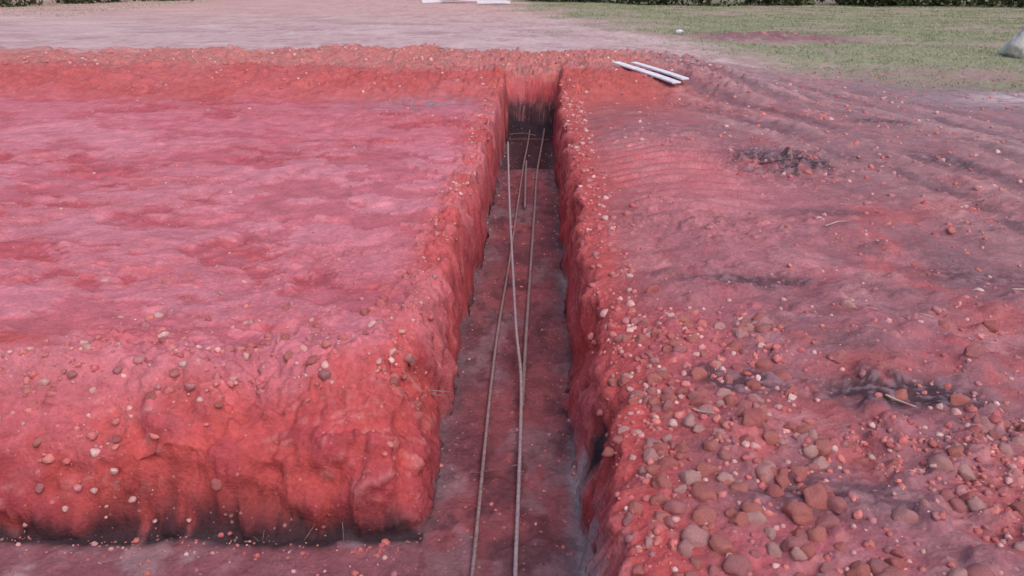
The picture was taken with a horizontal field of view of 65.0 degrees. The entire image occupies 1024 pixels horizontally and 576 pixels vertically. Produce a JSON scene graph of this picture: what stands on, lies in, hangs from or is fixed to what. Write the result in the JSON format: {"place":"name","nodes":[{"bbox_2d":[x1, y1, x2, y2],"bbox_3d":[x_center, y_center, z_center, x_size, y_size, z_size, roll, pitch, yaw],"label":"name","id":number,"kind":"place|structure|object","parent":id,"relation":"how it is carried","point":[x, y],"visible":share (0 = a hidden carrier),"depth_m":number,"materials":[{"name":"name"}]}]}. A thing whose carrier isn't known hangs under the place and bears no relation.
{"place":"outdoors","nodes":[
{"label":"outdoors","id":0,"kind":"place"},
{"bbox_2d":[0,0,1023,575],"label":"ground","id":1,"kind":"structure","parent":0,"point":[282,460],"depth_m":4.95,"materials":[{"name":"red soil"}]},
{"bbox_2d":[210,478,221,490],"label":"clay clod","id":2,"kind":"object","parent":1,"relation":"on","point":[216,484],"visible":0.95,"depth_m":3.54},
{"bbox_2d":[318,370,331,380],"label":"clay clod","id":3,"kind":"object","parent":1,"relation":"on","point":[324,375],"visible":1,"depth_m":3.74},
{"bbox_2d":[470,130,529,575],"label":"reinforcing bar","id":4,"kind":"object","parent":1,"relation":"on","point":[474,553],"visible":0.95,"depth_m":4.51,"materials":[{"name":"metal"}]},
{"bbox_2d":[522,128,544,406],"bbox_3d":[0.264,-0.923,8.701,0.071,0.079,8.752,1,22,3],"label":"reinforcing bar","id":5,"kind":"object","parent":1,"relation":"on","point":[527,313],"visible":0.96,"depth_m":6.29,"materials":[{"name":"metal"}]},
{"bbox_2d":[507,142,522,575],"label":"reinforcing bar","id":6,"kind":"object","parent":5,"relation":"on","point":[516,539],"visible":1,"depth_m":4.52,"materials":[{"name":"metal"}]},
{"bbox_2d":[612,61,680,83],"bbox_3d":[1.961,-3.208,11.923,0.148,0.031,1.799,-8,26,-20],"label":"white board","id":7,"kind":"object","parent":1,"relation":"on","point":[652,74],"visible":0.99,"depth_m":11.78,"materials":[{"name":"paint"}]},
{"bbox_2d":[630,62,688,79],"bbox_3d":[2.181,-3.261,12.028,0.128,0.031,1.784,-6,24,-14],"label":"white board","id":8,"kind":"object","parent":1,"relation":"on","point":[675,75],"visible":1,"depth_m":11.88,"materials":[{"name":"paint"}]},
{"bbox_2d":[0,44,1023,575],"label":"gravel","id":9,"kind":"structure","parent":0,"point":[656,422],"depth_m":3.74,"materials":[{"name":"gravel"}]},
{"bbox_2d":[601,446,614,457],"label":"clay clod","id":10,"kind":"object","parent":9,"relation":"on","point":[608,452],"visible":1,"depth_m":3.13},
{"bbox_2d":[617,376,629,387],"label":"clay clod","id":11,"kind":"object","parent":9,"relation":"on","point":[622,381],"visible":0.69,"depth_m":3.58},
{"bbox_2d":[623,511,634,526],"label":"clay clod","id":12,"kind":"object","parent":9,"relation":"on","point":[628,518],"visible":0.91,"depth_m":2.68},
{"bbox_2d":[628,499,643,514],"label":"clay clod","id":13,"kind":"object","parent":9,"relation":"on","point":[635,506],"visible":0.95,"depth_m":2.72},
{"bbox_2d":[632,564,643,575],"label":"clay clod","id":14,"kind":"object","parent":9,"relation":"on","point":[637,570],"visible":1,"depth_m":2.46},
{"bbox_2d":[634,334,647,342],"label":"clay clod","id":15,"kind":"object","parent":9,"relation":"on","point":[639,338],"visible":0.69,"depth_m":3.89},
{"bbox_2d":[642,447,659,462],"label":"stone","id":16,"kind":"object","parent":9,"relation":"on","point":[651,453],"visible":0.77,"depth_m":2.97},
{"bbox_2d":[644,463,659,475],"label":"clay clod","id":17,"kind":"object","parent":9,"relation":"on","point":[652,469],"visible":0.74,"depth_m":2.90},
{"bbox_2d":[645,438,661,447],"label":"clay clod","id":18,"kind":"object","parent":9,"relation":"on","point":[649,442],"visible":0.39,"depth_m":3.06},
{"bbox_2d":[651,442,668,453],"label":"clay clod","id":19,"kind":"object","parent":18,"relation":"on","point":[656,446],"visible":0.58,"depth_m":3.02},
{"bbox_2d":[645,372,662,385],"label":"clay clod","id":20,"kind":"object","parent":9,"relation":"on","point":[654,377],"visible":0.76,"depth_m":3.49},
{"bbox_2d":[647,396,660,406],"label":"clay clod","id":21,"kind":"object","parent":9,"relation":"on","point":[653,400],"visible":0.71,"depth_m":3.35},
{"bbox_2d":[650,404,662,412],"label":"clay clod","id":22,"kind":"object","parent":9,"relation":"on","point":[656,408],"visible":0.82,"depth_m":3.30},
{"bbox_2d":[649,494,667,504],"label":"clay clod","id":23,"kind":"object","parent":9,"relation":"on","point":[660,499],"visible":0.88,"depth_m":2.73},
{"bbox_2d":[651,472,672,489],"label":"stone","id":24,"kind":"object","parent":9,"relation":"on","point":[661,480],"visible":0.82,"depth_m":2.81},
{"bbox_2d":[653,511,670,521],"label":"clay clod","id":25,"kind":"object","parent":9,"relation":"on","point":[659,515],"visible":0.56,"depth_m":2.65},
{"bbox_2d":[657,370,669,379],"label":"clay clod","id":26,"kind":"object","parent":9,"relation":"on","point":[664,375],"visible":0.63,"depth_m":3.50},
{"bbox_2d":[657,456,678,471],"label":"clay clod","id":27,"kind":"object","parent":9,"relation":"on","point":[668,463],"visible":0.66,"depth_m":2.90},
{"bbox_2d":[662,399,673,411],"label":"clay clod","id":28,"kind":"object","parent":9,"relation":"on","point":[668,405],"visible":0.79,"depth_m":3.29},
{"bbox_2d":[660,392,677,402],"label":"clay clod","id":29,"kind":"object","parent":9,"relation":"on","point":[669,395],"visible":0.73,"depth_m":3.35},
{"bbox_2d":[663,516,675,528],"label":"clay clod","id":30,"kind":"object","parent":9,"relation":"on","point":[668,522],"visible":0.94,"depth_m":2.62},
{"bbox_2d":[663,499,686,514],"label":"stone","id":31,"kind":"object","parent":9,"relation":"on","point":[675,506],"visible":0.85,"depth_m":2.69,"materials":[{"name":"stone"}]},
{"bbox_2d":[673,484,686,493],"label":"stone","id":32,"kind":"object","parent":9,"relation":"on","point":[681,489],"visible":1,"depth_m":2.78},
{"bbox_2d":[673,345,687,353],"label":"clay clod","id":33,"kind":"object","parent":9,"relation":"on","point":[681,349],"visible":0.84,"depth_m":3.66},
{"bbox_2d":[674,442,688,452],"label":"clay clod","id":34,"kind":"object","parent":9,"relation":"on","point":[679,446],"visible":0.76,"depth_m":3.02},
{"bbox_2d":[677,539,692,556],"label":"stone","id":35,"kind":"object","parent":9,"relation":"on","point":[684,547],"visible":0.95,"depth_m":2.51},
{"bbox_2d":[682,413,695,428],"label":"clay clod","id":36,"kind":"object","parent":9,"relation":"on","point":[689,421],"visible":0.88,"depth_m":3.13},
{"bbox_2d":[679,469,701,485],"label":"clay clod","id":37,"kind":"object","parent":9,"relation":"on","point":[688,477],"visible":0.75,"depth_m":2.82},
{"bbox_2d":[688,391,701,400],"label":"clay clod","id":38,"kind":"object","parent":9,"relation":"on","point":[692,395],"visible":0.56,"depth_m":3.32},
{"bbox_2d":[681,524,709,546],"bbox_3d":[0.586,0.805,2.588,0.105,0.087,0.097,19,1,-16],"label":"stone","id":39,"kind":"object","parent":9,"relation":"on","point":[694,535],"visible":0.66,"depth_m":2.55,"materials":[{"name":"stone"}]},
{"bbox_2d":[690,556,702,568],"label":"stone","id":40,"kind":"object","parent":9,"relation":"on","point":[696,562],"visible":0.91,"depth_m":2.46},
{"bbox_2d":[689,366,706,379],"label":"clay clod","id":41,"kind":"object","parent":9,"relation":"on","point":[698,373],"visible":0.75,"depth_m":3.48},
{"bbox_2d":[690,398,710,406],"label":"clay clod","id":42,"kind":"object","parent":9,"relation":"on","point":[696,402],"visible":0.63,"depth_m":3.26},
{"bbox_2d":[689,481,716,501],"bbox_3d":[0.658,0.717,2.776,0.092,0.071,0.097,-3,22,-7],"label":"stone","id":43,"kind":"object","parent":9,"relation":"on","point":[701,491],"visible":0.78,"depth_m":2.75,"materials":[{"name":"stone"}]},
{"bbox_2d":[692,504,717,526],"bbox_3d":[0.638,0.770,2.664,0.074,0.084,0.078,13,25,29],"label":"stone","id":44,"kind":"object","parent":9,"relation":"on","point":[702,514],"visible":0.66,"depth_m":2.65,"materials":[{"name":"stone"}]},
{"bbox_2d":[697,404,713,414],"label":"clay clod","id":45,"kind":"object","parent":9,"relation":"on","point":[707,407],"visible":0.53,"depth_m":3.22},
{"bbox_2d":[696,463,718,477],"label":"clay clod","id":46,"kind":"object","parent":9,"relation":"on","point":[705,470],"visible":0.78,"depth_m":2.86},
{"bbox_2d":[703,439,717,451],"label":"clay clod","id":47,"kind":"object","parent":9,"relation":"on","point":[710,445],"visible":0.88,"depth_m":2.97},
{"bbox_2d":[708,564,719,575],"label":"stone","id":48,"kind":"object","parent":9,"relation":"on","point":[713,570],"visible":0.97,"depth_m":2.43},
{"bbox_2d":[708,533,733,555],"bbox_3d":[0.659,0.818,2.541,0.074,0.060,0.079,-7,23,-17],"label":"stone","id":49,"kind":"object","parent":9,"relation":"on","point":[720,544],"visible":0.89,"depth_m":2.52,"materials":[{"name":"stone"}]},
{"bbox_2d":[715,388,732,396],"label":"clay clod","id":50,"kind":"object","parent":9,"relation":"on","point":[723,392],"visible":0.66,"depth_m":3.34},
{"bbox_2d":[717,449,731,460],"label":"clay clod","id":51,"kind":"object","parent":9,"relation":"on","point":[725,454],"visible":0.96,"depth_m":2.92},
{"bbox_2d":[716,472,735,482],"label":"stone","id":52,"kind":"object","parent":9,"relation":"on","point":[722,476],"visible":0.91,"depth_m":2.83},
{"bbox_2d":[724,394,735,405],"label":"clay clod","id":53,"kind":"object","parent":9,"relation":"on","point":[730,399],"visible":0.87,"depth_m":3.28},
{"bbox_2d":[725,507,737,517],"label":"clay clod","id":54,"kind":"object","parent":9,"relation":"on","point":[730,512],"visible":0.79,"depth_m":2.66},
{"bbox_2d":[723,554,753,575],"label":"stone","id":55,"kind":"object","parent":9,"relation":"on","point":[736,565],"visible":0.99,"depth_m":2.43,"materials":[{"name":"stone"}]},
{"bbox_2d":[728,512,748,526],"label":"stone","id":56,"kind":"object","parent":9,"relation":"on","point":[738,519],"visible":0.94,"depth_m":2.62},
{"bbox_2d":[730,480,748,492],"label":"clay clod","id":57,"kind":"object","parent":9,"relation":"on","point":[742,487],"visible":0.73,"depth_m":2.79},
{"bbox_2d":[735,330,748,338],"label":"clay clod","id":58,"kind":"object","parent":9,"relation":"on","point":[740,334],"visible":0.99,"depth_m":3.83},
{"bbox_2d":[737,400,752,408],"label":"clay clod","id":59,"kind":"object","parent":9,"relation":"on","point":[746,404],"visible":0.56,"depth_m":3.24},
{"bbox_2d":[739,434,753,442],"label":"clay clod","id":60,"kind":"object","parent":9,"relation":"on","point":[748,437],"visible":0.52,"depth_m":3.01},
{"bbox_2d":[740,502,764,514],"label":"stone","id":61,"kind":"object","parent":9,"relation":"on","point":[746,507],"visible":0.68,"depth_m":2.64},
{"bbox_2d":[742,409,763,427],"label":"clay clod","id":62,"kind":"object","parent":9,"relation":"on","point":[756,417],"visible":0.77,"depth_m":3.08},
{"bbox_2d":[741,414,754,426],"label":"clay clod","id":63,"kind":"object","parent":62,"relation":"on","point":[747,421],"visible":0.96,"depth_m":3.06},
{"bbox_2d":[746,511,766,524],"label":"stone","id":64,"kind":"object","parent":9,"relation":"on","point":[758,517],"visible":0.79,"depth_m":2.61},
{"bbox_2d":[752,407,768,422],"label":"clay clod","id":65,"kind":"object","parent":9,"relation":"on","point":[764,414],"visible":0.33,"depth_m":3.13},
{"bbox_2d":[755,323,770,333],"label":"clay clod","id":66,"kind":"object","parent":9,"relation":"on","point":[763,328],"visible":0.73,"depth_m":3.88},
{"bbox_2d":[755,462,772,482],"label":"stone","id":67,"kind":"object","parent":9,"relation":"on","point":[763,468],"visible":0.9,"depth_m":2.85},
{"bbox_2d":[755,358,772,370],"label":"clay clod","id":68,"kind":"object","parent":9,"relation":"on","point":[765,364],"visible":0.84,"depth_m":3.59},
{"bbox_2d":[762,430,778,445],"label":"clay clod","id":69,"kind":"object","parent":9,"relation":"on","point":[770,437],"visible":0.99,"depth_m":3.02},
{"bbox_2d":[765,527,775,540],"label":"stone","id":70,"kind":"object","parent":9,"relation":"on","point":[770,532],"visible":0.99,"depth_m":2.57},
{"bbox_2d":[766,541,781,557],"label":"stone","id":71,"kind":"object","parent":9,"relation":"on","point":[774,550],"visible":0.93,"depth_m":2.50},
{"bbox_2d":[765,484,784,496],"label":"stone","id":72,"kind":"object","parent":9,"relation":"on","point":[774,490],"visible":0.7,"depth_m":2.76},
{"bbox_2d":[774,474,790,488],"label":"clay clod","id":73,"kind":"object","parent":9,"relation":"on","point":[782,481],"visible":0.88,"depth_m":2.83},
{"bbox_2d":[775,369,791,379],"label":"clay clod","id":74,"kind":"object","parent":9,"relation":"on","point":[783,374],"visible":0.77,"depth_m":3.52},
{"bbox_2d":[784,421,796,433],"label":"clay clod","id":75,"kind":"object","parent":9,"relation":"on","point":[789,425],"visible":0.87,"depth_m":3.14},
{"bbox_2d":[780,535,806,551],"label":"stone","id":76,"kind":"object","parent":9,"relation":"on","point":[789,543],"visible":0.74,"depth_m":2.47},
{"bbox_2d":[782,501,813,525],"bbox_3d":[0.951,0.744,2.655,0.092,0.089,0.086,-10,24,-23],"label":"stone","id":77,"kind":"object","parent":9,"relation":"on","point":[799,513],"visible":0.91,"depth_m":2.63,"materials":[{"name":"stone"}]},
{"bbox_2d":[790,546,807,561],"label":"stone","id":78,"kind":"object","parent":9,"relation":"on","point":[797,553],"visible":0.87,"depth_m":2.44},
{"bbox_2d":[789,465,808,480],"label":"clay clod","id":79,"kind":"object","parent":9,"relation":"on","point":[800,471],"visible":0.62,"depth_m":2.87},
{"bbox_2d":[796,424,811,433],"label":"clay clod","id":80,"kind":"object","parent":9,"relation":"on","point":[804,428],"visible":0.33,"depth_m":3.13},
{"bbox_2d":[800,544,816,560],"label":"stone","id":81,"kind":"object","parent":9,"relation":"on","point":[809,551],"visible":0.83,"depth_m":2.44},
{"bbox_2d":[801,445,817,458],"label":"stone","id":82,"kind":"object","parent":9,"relation":"on","point":[810,451],"visible":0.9,"depth_m":2.98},
{"bbox_2d":[804,463,819,471],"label":"clay clod","id":83,"kind":"object","parent":9,"relation":"on","point":[814,467],"visible":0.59,"depth_m":2.90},
{"bbox_2d":[803,482,827,509],"bbox_3d":[1.036,0.720,2.736,0.102,0.083,0.105,8,49,8],"label":"stone","id":84,"kind":"object","parent":9,"relation":"on","point":[815,494],"visible":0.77,"depth_m":2.71,"materials":[{"name":"stone"}]},
{"bbox_2d":[806,525,826,542],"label":"stone","id":85,"kind":"object","parent":9,"relation":"on","point":[817,534],"visible":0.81,"depth_m":2.54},
{"bbox_2d":[811,456,829,468],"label":"clay clod","id":86,"kind":"object","parent":9,"relation":"on","point":[821,462],"visible":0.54,"depth_m":2.94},
{"bbox_2d":[814,438,833,456],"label":"clay clod","id":87,"kind":"object","parent":9,"relation":"on","point":[824,447],"visible":0.78,"depth_m":2.99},
{"bbox_2d":[820,561,833,572],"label":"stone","id":88,"kind":"object","parent":9,"relation":"on","point":[826,567],"visible":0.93,"depth_m":2.40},
{"bbox_2d":[815,514,841,527],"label":"stone","id":89,"kind":"object","parent":9,"relation":"on","point":[828,520],"visible":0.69,"depth_m":2.60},
{"bbox_2d":[827,496,847,513],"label":"stone","id":90,"kind":"object","parent":9,"relation":"on","point":[838,504],"visible":0.97,"depth_m":2.67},
{"bbox_2d":[827,349,848,363],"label":"clay clod","id":91,"kind":"object","parent":9,"relation":"on","point":[839,356],"visible":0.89,"depth_m":3.60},
{"bbox_2d":[840,299,855,307],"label":"clay clod","id":92,"kind":"object","parent":9,"relation":"on","point":[847,303],"visible":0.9,"depth_m":4.15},
{"bbox_2d":[844,560,870,575],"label":"stone","id":93,"kind":"object","parent":9,"relation":"on","point":[859,568],"visible":1,"depth_m":2.36,"materials":[{"name":"stone"}]},
{"bbox_2d":[852,457,870,465],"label":"clay clod","id":94,"kind":"object","parent":9,"relation":"on","point":[862,461],"visible":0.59,"depth_m":2.96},
{"bbox_2d":[867,558,888,574],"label":"stone","id":95,"kind":"object","parent":9,"relation":"on","point":[876,565],"visible":0.73,"depth_m":2.38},
{"bbox_2d":[873,565,903,575],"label":"stone","id":96,"kind":"object","parent":9,"relation":"on","point":[889,570],"visible":0.98,"depth_m":2.34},
{"bbox_2d":[884,557,907,569],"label":"stone","id":97,"kind":"object","parent":9,"relation":"on","point":[900,563],"visible":0.63,"depth_m":2.38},
{"bbox_2d":[890,549,904,557],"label":"clay clod","id":98,"kind":"object","parent":9,"relation":"on","point":[897,553],"visible":1,"depth_m":2.42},
{"bbox_2d":[895,389,907,400],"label":"clay clod","id":99,"kind":"object","parent":9,"relation":"on","point":[901,394],"visible":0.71,"depth_m":3.36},
{"bbox_2d":[891,506,918,523],"bbox_3d":[1.276,0.748,2.616,0.080,0.072,0.087,-22,18,-35],"label":"stone","id":100,"kind":"object","parent":9,"relation":"on","point":[901,514],"visible":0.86,"depth_m":2.59,"materials":[{"name":"stone"}]},
{"bbox_2d":[927,454,953,472],"bbox_3d":[1.543,0.632,2.900,0.082,0.073,0.080,8,23,19],"label":"stone","id":101,"kind":"object","parent":9,"relation":"on","point":[943,463],"visible":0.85,"depth_m":2.87,"materials":[{"name":"stone"}]},
{"bbox_2d":[940,488,954,501],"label":"clay clod","id":102,"kind":"object","parent":9,"relation":"on","point":[947,494],"visible":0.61,"depth_m":2.71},
{"bbox_2d":[946,445,963,456],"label":"clay clod","id":103,"kind":"object","parent":9,"relation":"on","point":[955,451],"visible":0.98,"depth_m":2.92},
{"bbox_2d":[947,568,967,575],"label":"stone","id":104,"kind":"object","parent":9,"relation":"on","point":[957,572],"visible":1,"depth_m":2.29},
{"bbox_2d":[947,393,969,405],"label":"clay clod","id":105,"kind":"object","parent":9,"relation":"on","point":[957,399],"visible":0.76,"depth_m":3.33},
{"bbox_2d":[949,498,967,512],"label":"stone","id":106,"kind":"object","parent":9,"relation":"on","point":[958,505],"visible":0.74,"depth_m":2.67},
{"bbox_2d":[958,463,975,481],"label":"stone","id":107,"kind":"object","parent":9,"relation":"on","point":[965,472],"visible":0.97,"depth_m":2.85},
{"bbox_2d":[959,491,978,502],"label":"clay clod","id":108,"kind":"object","parent":9,"relation":"on","point":[967,496],"visible":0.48,"depth_m":2.70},
{"bbox_2d":[962,344,981,357],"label":"clay clod","id":109,"kind":"object","parent":9,"relation":"on","point":[972,350],"visible":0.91,"depth_m":3.57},
{"bbox_2d":[966,425,982,432],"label":"clay clod","id":110,"kind":"object","parent":9,"relation":"on","point":[973,428],"visible":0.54,"depth_m":3.09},
{"bbox_2d":[966,496,987,511],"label":"clay clod","id":111,"kind":"object","parent":9,"relation":"on","point":[974,503],"visible":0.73,"depth_m":2.66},
{"bbox_2d":[966,563,996,575],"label":"stone","id":112,"kind":"object","parent":9,"relation":"on","point":[977,569],"visible":0.91,"depth_m":2.29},
{"bbox_2d":[980,416,994,429],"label":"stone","id":113,"kind":"object","parent":9,"relation":"on","point":[987,424],"visible":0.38,"depth_m":3.15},
{"bbox_2d":[983,320,998,332],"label":"clay clod","id":114,"kind":"object","parent":9,"relation":"on","point":[992,326],"visible":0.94,"depth_m":3.96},
{"bbox_2d":[998,442,1012,457],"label":"stone","id":115,"kind":"object","parent":9,"relation":"on","point":[1004,448],"visible":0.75,"depth_m":2.95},
{"bbox_2d":[1009,501,1023,517],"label":"clay clod","id":116,"kind":"object","parent":9,"relation":"on","point":[1018,507],"visible":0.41,"depth_m":2.66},
{"bbox_2d":[1010,436,1023,445],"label":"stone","id":117,"kind":"object","parent":9,"relation":"on","point":[1018,440],"visible":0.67,"depth_m":3.01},
{"bbox_2d":[1013,541,1023,550],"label":"stone","id":118,"kind":"object","parent":9,"relation":"on","point":[1018,545],"visible":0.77,"depth_m":2.44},
{"bbox_2d":[0,0,1023,93],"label":"grass","id":119,"kind":"structure","parent":0,"point":[857,30],"depth_m":25.46,"materials":[{"name":"plant"}]},
{"bbox_2d":[0,0,1023,7],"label":"woodland","id":120,"kind":"object","parent":119,"relation":"on","point":[908,3],"visible":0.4,"depth_m":37.12,"materials":[{"name":"green plant"}]},
{"bbox_2d":[1000,27,1023,58],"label":"rock","id":121,"kind":"object","parent":119,"relation":"on","point":[1013,46],"visible":0.73,"depth_m":16.45,"materials":[{"name":"stone"}]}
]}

